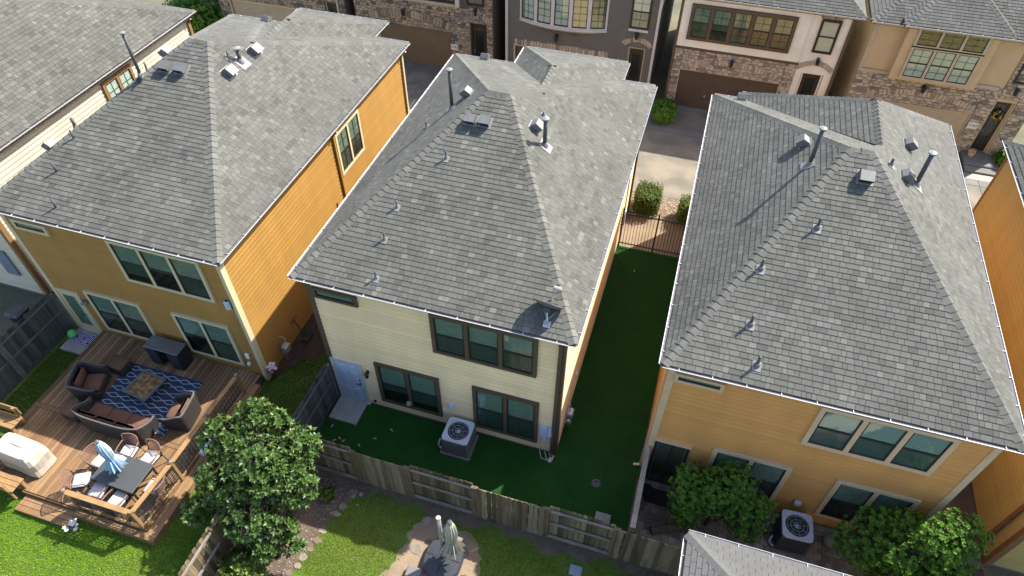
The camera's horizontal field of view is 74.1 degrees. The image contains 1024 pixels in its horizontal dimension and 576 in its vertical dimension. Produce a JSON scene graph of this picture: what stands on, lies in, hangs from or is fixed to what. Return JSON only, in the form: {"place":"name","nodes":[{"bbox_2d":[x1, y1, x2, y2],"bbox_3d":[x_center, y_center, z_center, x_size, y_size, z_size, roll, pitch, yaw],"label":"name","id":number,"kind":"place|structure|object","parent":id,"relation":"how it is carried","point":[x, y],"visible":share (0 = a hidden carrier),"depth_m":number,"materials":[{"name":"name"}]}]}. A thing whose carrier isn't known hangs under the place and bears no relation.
{"place":"outdoors","nodes":[
{"label":"outdoors","id":0,"kind":"place"},
{"bbox_2d":[0,0,195,294],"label":"house","id":1,"kind":"structure","parent":0,"point":[62,62],"depth_m":24.62,"materials":[{"name":"concrete"}]},
{"bbox_2d":[100,64,135,100],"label":"window","id":2,"kind":"structure","parent":1,"relation":"in","point":[123,77],"depth_m":26.12,"materials":[{"name":"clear glass"}]},
{"bbox_2d":[0,320,307,575],"bbox_3d":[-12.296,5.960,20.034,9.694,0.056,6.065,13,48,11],"label":"lawn grass","id":3,"kind":"structure","parent":0,"point":[76,552],"depth_m":18.85,"materials":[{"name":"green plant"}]},
{"bbox_2d":[3,303,40,324],"bbox_3d":[-17.222,1.094,23.887,0.600,1.080,0.710,13,48,11],"label":"trash bin","id":4,"kind":"object","parent":3,"relation":"on","point":[15,312],"visible":0.32,"depth_m":23.47,"materials":[{"name":"grey plastic"}]},
{"bbox_2d":[0,293,75,401],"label":"yard fence","id":5,"kind":"object","parent":3,"relation":"on","point":[21,358],"visible":1,"depth_m":22.78,"materials":[{"name":"grey wood"}]},
{"bbox_2d":[60,327,99,354],"bbox_3d":[-15.088,1.893,23.830,1.050,0.130,1.000,13,48,11],"label":"door slab","id":6,"kind":"structure","parent":3,"relation":"on","point":[68,345],"depth_m":23.61,"materials":[{"name":"grey concrete"}]},
{"bbox_2d":[71,331,97,345],"bbox_3d":[-15.044,1.775,23.838,0.760,0.016,0.480,13,48,11],"label":"doormat","id":7,"kind":"object","parent":6,"relation":"on","point":[84,338],"visible":0.98,"depth_m":23.83,"materials":[{"name":"fabric"}]},
{"bbox_2d":[0,331,264,545],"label":"wooden deck","id":8,"kind":"structure","parent":3,"relation":"on","point":[58,435],"depth_m":20.82,"materials":[{"name":"brown wood"}]},
{"bbox_2d":[0,403,27,433],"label":"chair","id":9,"kind":"object","parent":8,"relation":"on","point":[9,421],"visible":1,"depth_m":20.82,"materials":[{"name":"wood"}]},
{"bbox_2d":[0,471,28,498],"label":"wooden bench","id":10,"kind":"object","parent":8,"relation":"on","point":[9,483],"visible":1,"depth_m":19.43,"materials":[{"name":"wood"}]},
{"bbox_2d":[0,432,56,477],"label":"grill cover","id":11,"kind":"object","parent":8,"relation":"on","point":[29,457],"visible":1,"depth_m":19.70,"materials":[{"name":"fabric"}]},
{"bbox_2d":[59,400,80,422],"bbox_3d":[-13.737,3.876,21.288,0.600,0.420,0.500,15,48,13],"label":"ottoman","id":12,"kind":"object","parent":8,"relation":"on","point":[66,412],"visible":0.66,"depth_m":21.13,"materials":[{"name":"wicker"}]},
{"bbox_2d":[59,467,93,490],"bbox_3d":[-12.431,5.538,19.446,0.647,0.897,0.576,-8,47,-8],"label":"dining chair","id":13,"kind":"object","parent":8,"relation":"on","point":[81,480],"visible":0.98,"depth_m":19.35,"materials":[{"name":"fabric"}]},
{"bbox_2d":[65,360,111,400],"bbox_3d":[-13.604,2.987,21.801,0.861,0.876,1.079,-2,47,-2],"label":"wicker armchair","id":14,"kind":"object","parent":8,"relation":"on","point":[85,380],"visible":0.98,"depth_m":21.74,"materials":[{"name":"wicker"}]},
{"bbox_2d":[80,442,104,471],"bbox_3d":[-12.107,5.051,19.908,0.647,0.897,0.576,17,49,15],"label":"dining chair","id":15,"kind":"object","parent":8,"relation":"on","point":[97,461],"visible":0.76,"depth_m":19.77,"materials":[{"name":"wicker"}]},
{"bbox_2d":[76,479,115,508],"bbox_3d":[-11.751,5.809,19.195,0.576,0.897,0.647,11,48,9],"label":"dining chair","id":16,"kind":"object","parent":8,"relation":"on","point":[98,490],"visible":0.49,"depth_m":19.16,"materials":[{"name":"fabric"}]},
{"bbox_2d":[95,440,128,473],"bbox_3d":[-11.170,4.902,19.047,0.616,2.360,0.616,13,48,11],"label":"table umbrella","id":17,"kind":"object","parent":8,"relation":"on","point":[114,463],"visible":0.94,"depth_m":18.83,"materials":[{"name":"fabric"}]},
{"bbox_2d":[101,488,135,518],"bbox_3d":[-11.095,6.019,19.002,0.576,0.897,0.647,17,49,15],"label":"dining chair","id":18,"kind":"object","parent":8,"relation":"on","point":[119,498],"visible":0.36,"depth_m":19.01,"materials":[{"name":"fabric"}]},
{"bbox_2d":[90,450,158,499],"bbox_3d":[-11.133,5.484,19.616,1.440,0.735,0.940,14,48,13],"label":"dining table","id":19,"kind":"object","parent":8,"relation":"on","point":[130,476],"visible":0.76,"depth_m":19.27,"materials":[{"name":"metal"}]},
{"bbox_2d":[115,433,145,457],"bbox_3d":[-11.341,4.817,20.134,0.576,0.897,0.647,9,47,8],"label":"dining chair","id":20,"kind":"object","parent":8,"relation":"on","point":[130,450],"visible":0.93,"depth_m":20.07,"materials":[{"name":"fabric"}]},
{"bbox_2d":[97,362,202,435],"bbox_3d":[-11.806,3.552,21.924,2.800,0.015,2.120,13,48,11],"label":"rug","id":21,"kind":"object","parent":8,"relation":"on","point":[161,399],"visible":0.64,"depth_m":21.97,"materials":[{"name":"blue fabric"}]},
{"bbox_2d":[70,396,159,443],"bbox_3d":[-12.197,4.039,20.819,2.469,0.876,0.861,13,48,11],"label":"wicker sofa","id":22,"kind":"object","parent":21,"relation":"on","point":[100,418],"visible":0.98,"depth_m":20.70,"materials":[{"name":"grey wicker"}]},
{"bbox_2d":[106,355,133,375],"bbox_3d":[-13.027,2.569,22.527,0.600,0.420,0.500,15,48,13],"label":"ottoman","id":23,"kind":"object","parent":21,"relation":"on","point":[119,365],"visible":0.96,"depth_m":22.39,"materials":[{"name":"fabric"}]},
{"bbox_2d":[122,370,168,406],"bbox_3d":[-11.796,3.259,21.899,0.940,0.441,0.940,18,49,16],"label":"coffee table","id":24,"kind":"object","parent":21,"relation":"on","point":[144,385],"visible":1,"depth_m":21.74,"materials":[{"name":"stone"}]},
{"bbox_2d":[136,439,168,474],"bbox_3d":[-10.615,4.967,19.999,0.576,0.897,0.647,17,49,15],"label":"dining chair","id":25,"kind":"object","parent":8,"relation":"on","point":[150,456],"visible":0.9,"depth_m":19.93,"materials":[{"name":"fabric"}]},
{"bbox_2d":[61,373,246,529],"bbox_3d":[-9.807,4.967,19.876,2.058,1.080,5.464,34,55,28],"label":"deck railing","id":26,"kind":"object","parent":8,"relation":"on","point":[71,496],"visible":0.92,"depth_m":19.22,"materials":[{"name":"brown wood"}]},
{"bbox_2d":[141,474,174,504],"bbox_3d":[-10.102,5.702,19.308,0.647,0.897,0.576,13,48,11],"label":"dining chair","id":27,"kind":"object","parent":8,"relation":"on","point":[160,486],"visible":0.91,"depth_m":19.18,"materials":[{"name":"wicker"}]},
{"bbox_2d":[143,335,193,370],"bbox_3d":[-11.433,2.165,22.604,1.300,0.860,0.522,13,48,11],"label":"outdoor cabinet","id":28,"kind":"object","parent":8,"relation":"on","point":[163,351],"visible":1,"depth_m":22.36,"materials":[{"name":"metal"}]},
{"bbox_2d":[158,390,201,431],"bbox_3d":[-10.299,3.808,21.052,0.861,0.876,1.030,6,47,6],"label":"wicker armchair","id":29,"kind":"object","parent":8,"relation":"on","point":[183,413],"visible":1,"depth_m":20.94,"materials":[{"name":"wicker"}]},
{"bbox_2d":[1,345,328,427],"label":"side grass","id":30,"kind":"structure","parent":3,"relation":"on","point":[66,360],"depth_m":22.70,"materials":[{"name":"plant"}]},
{"bbox_2d":[0,8,409,379],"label":"house","id":31,"kind":"structure","parent":0,"point":[192,191],"depth_m":20.99,"materials":[{"name":"grey concrete"}]},
{"bbox_2d":[9,217,50,236],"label":"window","id":32,"kind":"structure","parent":31,"relation":"in","point":[18,224],"depth_m":20.34,"materials":[{"name":"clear glass"}]},
{"bbox_2d":[58,291,98,330],"bbox_3d":[-14.932,0.826,23.359,0.750,1.900,0.086,13,48,11],"label":"door","id":33,"kind":"structure","parent":31,"relation":"in","point":[72,302],"depth_m":23.35,"materials":[{"name":"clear glass"}]},
{"bbox_2d":[82,290,157,339],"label":"window","id":34,"kind":"structure","parent":31,"relation":"in","point":[118,315],"depth_m":22.61,"materials":[{"name":"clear glass"}]},
{"bbox_2d":[104,239,216,302],"bbox_3d":[-10.305,-0.496,19.926,3.100,1.700,0.095,13,48,11],"label":"window","id":35,"kind":"structure","parent":31,"relation":"in","point":[170,273],"depth_m":19.90,"materials":[{"name":"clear glass"}]},
{"bbox_2d":[170,311,245,365],"bbox_3d":[-9.824,1.655,21.983,2.060,1.960,0.095,13,48,11],"label":"window","id":36,"kind":"structure","parent":31,"relation":"in","point":[204,337],"depth_m":21.93,"materials":[{"name":"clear glass"}]},
{"bbox_2d":[334,109,364,175],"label":"window","id":37,"kind":"structure","parent":31,"relation":"in","point":[349,140],"depth_m":24.54,"materials":[{"name":"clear glass"}]},
{"bbox_2d":[0,0,1023,575],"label":"ground","id":38,"kind":"structure","parent":0,"point":[10,296],"depth_m":25.48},
{"bbox_2d":[161,0,223,33],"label":"garden shrub","id":39,"kind":"object","parent":38,"relation":"on","point":[208,13],"visible":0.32,"depth_m":38.01,"materials":[{"name":"green plant"}]},
{"bbox_2d":[219,0,355,20],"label":"street house","id":40,"kind":"structure","parent":38,"relation":"on","point":[277,10],"depth_m":37.66,"materials":[{"name":"stone"}]},
{"bbox_2d":[231,0,294,20],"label":"driveway","id":41,"kind":"structure","parent":40,"relation":"in","point":[240,8],"depth_m":38.18,"materials":[{"name":"concrete"}]},
{"bbox_2d":[219,462,358,575],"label":"mulch bed","id":42,"kind":"object","parent":38,"relation":"on","point":[312,522],"visible":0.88,"depth_m":19.59,"materials":[{"name":"soil"}]},
{"bbox_2d":[178,442,283,575],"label":"fence","id":43,"kind":"object","parent":42,"relation":"on","point":[208,550],"visible":0.43,"depth_m":17.70,"materials":[{"name":"brown wood"}]},
{"bbox_2d":[217,542,270,575],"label":"garden shrub","id":44,"kind":"object","parent":42,"relation":"on","point":[239,562],"visible":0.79,"depth_m":17.72,"materials":[{"name":"green plant"}]},
{"bbox_2d":[179,395,323,564],"bbox_3d":[-6.785,5.250,18.381,3.701,3.529,3.647,13,48,11],"label":"magnolia tree","id":45,"kind":"object","parent":42,"relation":"on","point":[255,472],"visible":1,"depth_m":17.65,"materials":[{"name":"green plant"}]},
{"bbox_2d":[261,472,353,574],"bbox_3d":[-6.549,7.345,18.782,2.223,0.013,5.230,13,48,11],"label":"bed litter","id":46,"kind":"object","parent":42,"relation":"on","point":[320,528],"visible":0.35,"depth_m":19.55,"materials":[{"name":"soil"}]},
{"bbox_2d":[320,487,338,504],"bbox_3d":[-5.353,6.041,19.820,0.541,0.455,0.568,-15,49,-14],"label":"garden shrub","id":47,"kind":"object","parent":42,"relation":"on","point":[328,493],"visible":1,"depth_m":19.74,"materials":[{"name":"green plant"}]},
{"bbox_2d":[269,314,325,379],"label":"side bed mulch","id":48,"kind":"object","parent":38,"relation":"on","point":[296,342],"visible":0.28,"depth_m":23.68,"materials":[{"name":"wood"}]},
{"bbox_2d":[275,354,335,388],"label":"grass","id":49,"kind":"structure","parent":38,"relation":"on","point":[285,375],"depth_m":23.00,"materials":[{"name":"plant"}]},
{"bbox_2d":[353,0,504,66],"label":"street house","id":50,"kind":"structure","parent":38,"relation":"on","point":[437,32],"depth_m":35.64,"materials":[{"name":"stone"}]},
{"bbox_2d":[380,24,451,66],"bbox_3d":[-5.404,-13.224,36.816,4.650,2.050,0.055,13,48,11],"label":"garage door","id":51,"kind":"structure","parent":50,"relation":"in","point":[431,47],"depth_m":36.58,"materials":[{"name":"wood"}]},
{"bbox_2d":[473,24,485,56],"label":"door","id":52,"kind":"structure","parent":50,"relation":"in","point":[479,31],"depth_m":35.52,"materials":[{"name":"brown wood"}]},
{"bbox_2d":[290,484,645,575],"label":"lawn soil behind","id":53,"kind":"structure","parent":38,"relation":"on","point":[568,557],"depth_m":18.90,"materials":[{"name":"green plant"}]},
{"bbox_2d":[274,489,356,575],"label":"stone edging","id":54,"kind":"object","parent":53,"relation":"on","point":[341,506],"visible":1,"depth_m":19.13,"materials":[{"name":"stone"}]},
{"bbox_2d":[379,516,481,575],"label":"path base","id":55,"kind":"object","parent":53,"relation":"on","point":[422,531],"visible":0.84,"depth_m":18.81,"materials":[{"name":"stone"}]},
{"bbox_2d":[344,489,468,575],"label":"flagstone path","id":56,"kind":"structure","parent":55,"relation":"on","point":[416,549],"depth_m":19.04,"materials":[{"name":"stone"}]},
{"bbox_2d":[404,565,421,575],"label":"paver weight","id":57,"kind":"object","parent":55,"relation":"on","point":[412,571],"visible":1,"depth_m":18.28,"materials":[{"name":"grey concrete"}]},
{"bbox_2d":[422,515,465,575],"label":"cantilever umbrella","id":58,"kind":"object","parent":55,"relation":"on","point":[443,556],"visible":1,"depth_m":18.22,"materials":[{"name":"fabric"}]},
{"bbox_2d":[287,46,657,462],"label":"house","id":59,"kind":"structure","parent":38,"relation":"on","point":[485,202],"depth_m":18.83,"materials":[{"name":"concrete"}]},
{"bbox_2d":[311,286,358,307],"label":"window","id":60,"kind":"structure","parent":59,"relation":"in","point":[320,293],"depth_m":18.45,"materials":[{"name":"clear glass"}]},
{"bbox_2d":[334,360,366,401],"bbox_3d":[-5.114,2.980,21.477,0.820,1.950,0.100,13,48,11],"label":"door","id":61,"kind":"structure","parent":59,"relation":"in","point":[349,375],"depth_m":21.45,"materials":[{"name":"blue plastic"}]},
{"bbox_2d":[373,361,442,416],"bbox_3d":[-3.146,3.112,20.769,2.060,2.000,0.095,13,48,11],"label":"window","id":62,"kind":"structure","parent":59,"relation":"in","point":[398,386],"depth_m":20.71,"materials":[{"name":"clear glass"}]},
{"bbox_2d":[428,313,538,377],"bbox_3d":[-0.758,1.524,18.024,2.980,1.640,0.095,13,48,11],"label":"window","id":63,"kind":"structure","parent":59,"relation":"in","point":[486,346],"depth_m":18.00,"materials":[{"name":"clear glass"}]},
{"bbox_2d":[472,385,538,442],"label":"window","id":64,"kind":"structure","parent":59,"relation":"in","point":[517,417],"depth_m":20.07,"materials":[{"name":"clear glass"}]},
{"bbox_2d":[533,285,563,327],"bbox_3d":[0.949,0.419,16.751,0.713,0.760,0.751,-21,50,-19],"label":"satellite dish","id":65,"kind":"object","parent":59,"relation":"on","point":[546,323],"visible":1,"depth_m":16.64,"materials":[{"name":"metal"}]},
{"bbox_2d":[316,245,678,555],"bbox_3d":[0.090,2.070,23.833,9.980,0.001,12.520,13,48,11],"label":"turf base","id":66,"kind":"object","parent":38,"relation":"on","point":[595,466],"visible":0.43,"depth_m":21.46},
{"bbox_2d":[288,363,338,434],"bbox_3d":[-6.113,3.787,20.919,0.108,1.823,2.510,13,48,11],"label":"side fence","id":67,"kind":"object","parent":66,"relation":"on","point":[316,403],"visible":0.76,"depth_m":21.11,"materials":[{"name":"grey wood"}]},
{"bbox_2d":[329,395,367,425],"bbox_3d":[-5.296,3.955,21.972,0.960,0.110,0.890,13,48,11],"label":"door slab","id":68,"kind":"structure","parent":66,"relation":"on","point":[347,409],"depth_m":21.90,"materials":[{"name":"grey concrete"}]},
{"bbox_2d":[438,417,478,460],"bbox_3d":[-1.695,4.589,20.886,1.090,0.820,0.960,13,48,11],"label":"air conditioner","id":69,"kind":"object","parent":66,"relation":"on","point":[458,439],"visible":1,"depth_m":20.65,"materials":[{"name":"grey metal"}]},
{"bbox_2d":[280,430,681,575],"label":"picket fence","id":70,"kind":"object","parent":66,"relation":"on","point":[446,491],"visible":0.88,"depth_m":18.76,"materials":[{"name":"brown wood"}]},
{"bbox_2d":[318,246,678,554],"bbox_3d":[0.117,2.071,23.813,10.030,0.032,12.462,13,48,11],"label":"turf pile","id":71,"kind":"object","parent":66,"relation":"on","point":[573,403],"visible":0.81,"depth_m":21.70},
{"bbox_2d":[618,207,685,257],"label":"metal gate","id":72,"kind":"structure","parent":66,"relation":"on","point":[651,218],"depth_m":26.48,"materials":[{"name":"metal"}]},
{"bbox_2d":[505,0,674,83],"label":"street house","id":73,"kind":"structure","parent":38,"relation":"on","point":[634,33],"depth_m":33.25,"materials":[{"name":"grey paint"}]},
{"bbox_2d":[520,0,609,35],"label":"bow window","id":74,"kind":"structure","parent":73,"relation":"in","point":[564,17],"depth_m":32.84,"materials":[{"name":"white glass"}]},
{"bbox_2d":[626,48,643,81],"bbox_3d":[6.146,-10.920,34.215,0.700,2.500,0.122,13,48,11],"label":"door","id":75,"kind":"structure","parent":73,"relation":"in","point":[635,55],"depth_m":33.92,"materials":[{"name":"brown wood"}]},
{"bbox_2d":[629,0,652,30],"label":"window","id":76,"kind":"structure","parent":73,"relation":"in","point":[641,10],"depth_m":31.88,"materials":[{"name":"clear glass"}]},
{"bbox_2d":[624,445,650,554],"bbox_3d":[3.471,5.947,18.945,0.143,1.835,2.590,13,48,11],"label":"patio fence","id":77,"kind":"object","parent":38,"relation":"on","point":[638,496],"visible":0.91,"depth_m":18.31,"materials":[{"name":"grey wood"}]},
{"bbox_2d":[617,192,685,257],"bbox_3d":[6.038,-2.711,28.388,2.630,0.001,3.600,13,48,11],"label":"side passage","id":78,"kind":"object","parent":38,"relation":"on","point":[650,232],"visible":0.4,"depth_m":27.96,"materials":[{"name":"brick"}]},
{"bbox_2d":[628,192,681,223],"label":"wood chip mulch","id":79,"kind":"object","parent":78,"relation":"on","point":[667,211],"visible":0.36,"depth_m":28.93,"materials":[{"name":"wood"}]},
{"bbox_2d":[632,179,663,217],"bbox_3d":[5.751,-3.809,28.649,1.195,1.149,1.370,13,48,11],"label":"clipped hedge","id":80,"kind":"object","parent":79,"relation":"on","point":[647,199],"visible":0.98,"depth_m":28.28,"materials":[{"name":"green plant"}]},
{"bbox_2d":[676,193,691,223],"bbox_3d":[7.383,-3.253,28.201,1.012,1.057,1.161,13,48,11],"label":"clipped hedge","id":81,"kind":"object","parent":79,"relation":"on","point":[683,209],"visible":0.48,"depth_m":27.92,"materials":[{"name":"green plant"}]},
{"bbox_2d":[403,60,993,209],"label":"lane","id":82,"kind":"structure","parent":38,"relation":"on","point":[669,155],"depth_m":32.00,"materials":[{"name":"concrete"}]},
{"bbox_2d":[650,97,678,124],"bbox_3d":[7.553,-8.802,33.529,1.421,1.074,1.733,13,48,11],"label":"garden shrub","id":83,"kind":"object","parent":82,"relation":"on","point":[664,110],"visible":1,"depth_m":33.15,"materials":[{"name":"green plant"}]},
{"bbox_2d":[960,150,998,175],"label":"front steps","id":84,"kind":"structure","parent":82,"relation":"on","point":[981,163],"depth_m":31.13,"materials":[{"name":"grey concrete"}]},
{"bbox_2d":[664,0,867,109],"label":"street house","id":85,"kind":"structure","parent":38,"relation":"on","point":[735,47],"depth_m":31.27,"materials":[{"name":"white paint"}]},
{"bbox_2d":[674,69,778,109],"bbox_3d":[10.505,-9.588,33.541,4.700,2.000,0.055,13,48,11],"label":"garage door","id":86,"kind":"structure","parent":85,"relation":"in","point":[691,88],"depth_m":33.40,"materials":[{"name":"brown wood"}]},
{"bbox_2d":[686,3,798,53],"bbox_3d":[10.420,-11.826,30.895,4.650,1.680,0.095,13,48,11],"label":"window","id":87,"kind":"structure","parent":85,"relation":"in","point":[764,31],"depth_m":30.86,"materials":[{"name":"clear glass"}]},
{"bbox_2d":[796,73,820,94],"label":"door","id":88,"kind":"structure","parent":85,"relation":"in","point":[809,82],"depth_m":32.07,"materials":[{"name":"brown wood"}]},
{"bbox_2d":[811,18,842,54],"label":"window","id":89,"kind":"structure","parent":85,"relation":"in","point":[829,29],"depth_m":30.10,"materials":[{"name":"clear glass"}]},
{"bbox_2d":[633,91,1023,543],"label":"house","id":90,"kind":"structure","parent":38,"relation":"on","point":[833,351],"depth_m":16.77,"materials":[{"name":"grey concrete"}]},
{"bbox_2d":[648,442,686,481],"bbox_3d":[4.438,5.022,19.478,0.800,2.040,0.028,13,48,11],"label":"patio door","id":91,"kind":"structure","parent":90,"relation":"in","point":[675,457],"depth_m":19.43,"materials":[{"name":"black glass"}]},
{"bbox_2d":[673,371,725,392],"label":"window","id":92,"kind":"structure","parent":90,"relation":"in","point":[683,378],"depth_m":16.48,"materials":[{"name":"clear glass"}]},
{"bbox_2d":[704,447,792,501],"bbox_3d":[6.417,5.189,18.758,2.040,1.980,0.095,13,48,11],"label":"window","id":93,"kind":"structure","parent":90,"relation":"in","point":[773,475],"depth_m":18.37,"materials":[{"name":"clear glass"}]},
{"bbox_2d":[813,478,921,528],"bbox_3d":[9.423,5.866,18.128,2.010,2.000,0.095,13,48,11],"label":"window","id":94,"kind":"structure","parent":90,"relation":"in","point":[845,497],"depth_m":17.89,"materials":[{"name":"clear glass"}]},
{"bbox_2d":[800,406,962,476],"bbox_3d":[8.670,3.633,16.106,3.000,1.640,0.095,13,48,11],"label":"window","id":95,"kind":"structure","parent":90,"relation":"in","point":[917,451],"depth_m":16.08,"materials":[{"name":"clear glass"}]},
{"bbox_2d":[831,0,1023,154],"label":"street house","id":96,"kind":"structure","parent":38,"relation":"on","point":[957,66],"depth_m":29.47,"materials":[{"name":"beige paint"}]},
{"bbox_2d":[869,98,969,139],"bbox_3d":[18.587,-7.743,31.875,4.550,1.980,0.055,13,48,11],"label":"garage door","id":97,"kind":"structure","parent":96,"relation":"in","point":[955,119],"depth_m":31.19,"materials":[{"name":"beige"}]},
{"bbox_2d":[898,46,984,87],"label":"window","id":98,"kind":"structure","parent":96,"relation":"in","point":[952,68],"depth_m":29.20,"materials":[{"name":"clear glass"}]},
{"bbox_2d":[912,29,992,54],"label":"window","id":99,"kind":"structure","parent":96,"relation":"in","point":[964,44],"depth_m":28.41,"materials":[{"name":"clear glass"}]},
{"bbox_2d":[969,101,1011,150],"bbox_3d":[21.817,-7.401,30.924,0.610,2.630,0.122,13,48,11],"label":"door","id":100,"kind":"structure","parent":96,"relation":"in","point":[989,127],"depth_m":31.05,"materials":[{"name":"brown wood"}]},
{"bbox_2d":[929,483,982,560],"bbox_3d":[13.942,2.740,23.306,2.200,0.001,13.200,13,48,11],"label":"side passage","id":101,"kind":"object","parent":38,"relation":"on","point":[962,501],"visible":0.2,"depth_m":19.85,"materials":[{"name":"soil"}]},
{"bbox_2d":[356,482,671,575],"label":"garden bed","id":102,"kind":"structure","parent":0,"point":[469,521],"depth_m":19.22,"materials":[{"name":"brown soil"}]},
{"bbox_2d":[649,522,693,534],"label":"timber beam","id":103,"kind":"structure","parent":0,"point":[664,528],"depth_m":19.13,"materials":[{"name":"brown wood"}]},
{"bbox_2d":[678,529,850,575],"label":"garden house","id":104,"kind":"structure","parent":0,"point":[702,554],"depth_m":16.01,"materials":[{"name":"concrete"}]},
{"bbox_2d":[629,478,983,575],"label":"patio","id":105,"kind":"structure","parent":0,"point":[819,553],"depth_m":19.20,"materials":[{"name":"concrete"}]},
{"bbox_2d":[643,488,668,507],"bbox_3d":[4.255,6.148,19.978,0.700,0.015,0.500,13,48,11],"label":"doormat","id":106,"kind":"object","parent":105,"relation":"on","point":[658,497],"visible":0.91,"depth_m":19.93,"materials":[{"name":"black rubber"}]},
{"bbox_2d":[666,458,779,544],"bbox_3d":[5.656,5.851,18.392,3.041,2.803,1.650,13,48,11],"label":"citrus tree","id":107,"kind":"object","parent":105,"relation":"on","point":[734,499],"visible":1,"depth_m":17.95,"materials":[{"name":"green plant"}]},
{"bbox_2d":[768,509,813,558],"bbox_3d":[7.731,6.776,18.838,1.070,0.900,0.940,11,48,9],"label":"air conditioner","id":108,"kind":"object","parent":105,"relation":"on","point":[791,534],"visible":1,"depth_m":18.61,"materials":[{"name":"grey metal"}]},
{"bbox_2d":[832,503,995,575],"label":"citrus tree","id":109,"kind":"object","parent":105,"relation":"on","point":[937,550],"visible":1,"depth_m":16.65,"materials":[{"name":"green plant"}]},
{"bbox_2d":[970,140,1023,574],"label":"house","id":110,"kind":"structure","parent":0,"point":[997,485],"depth_m":20.10,"materials":[{"name":"orange wood"}]},
{"label":"front bed","id":111,"kind":"structure","parent":0,"visible":0},
{"bbox_2d":[992,149,1006,167],"bbox_3d":[22.692,-5.925,31.029,1.118,1.029,1.473,13,48,11],"label":"garden shrub","id":112,"kind":"object","parent":111,"relation":"on","point":[1000,155],"visible":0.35,"depth_m":31.00,"materials":[{"name":"green plant"}]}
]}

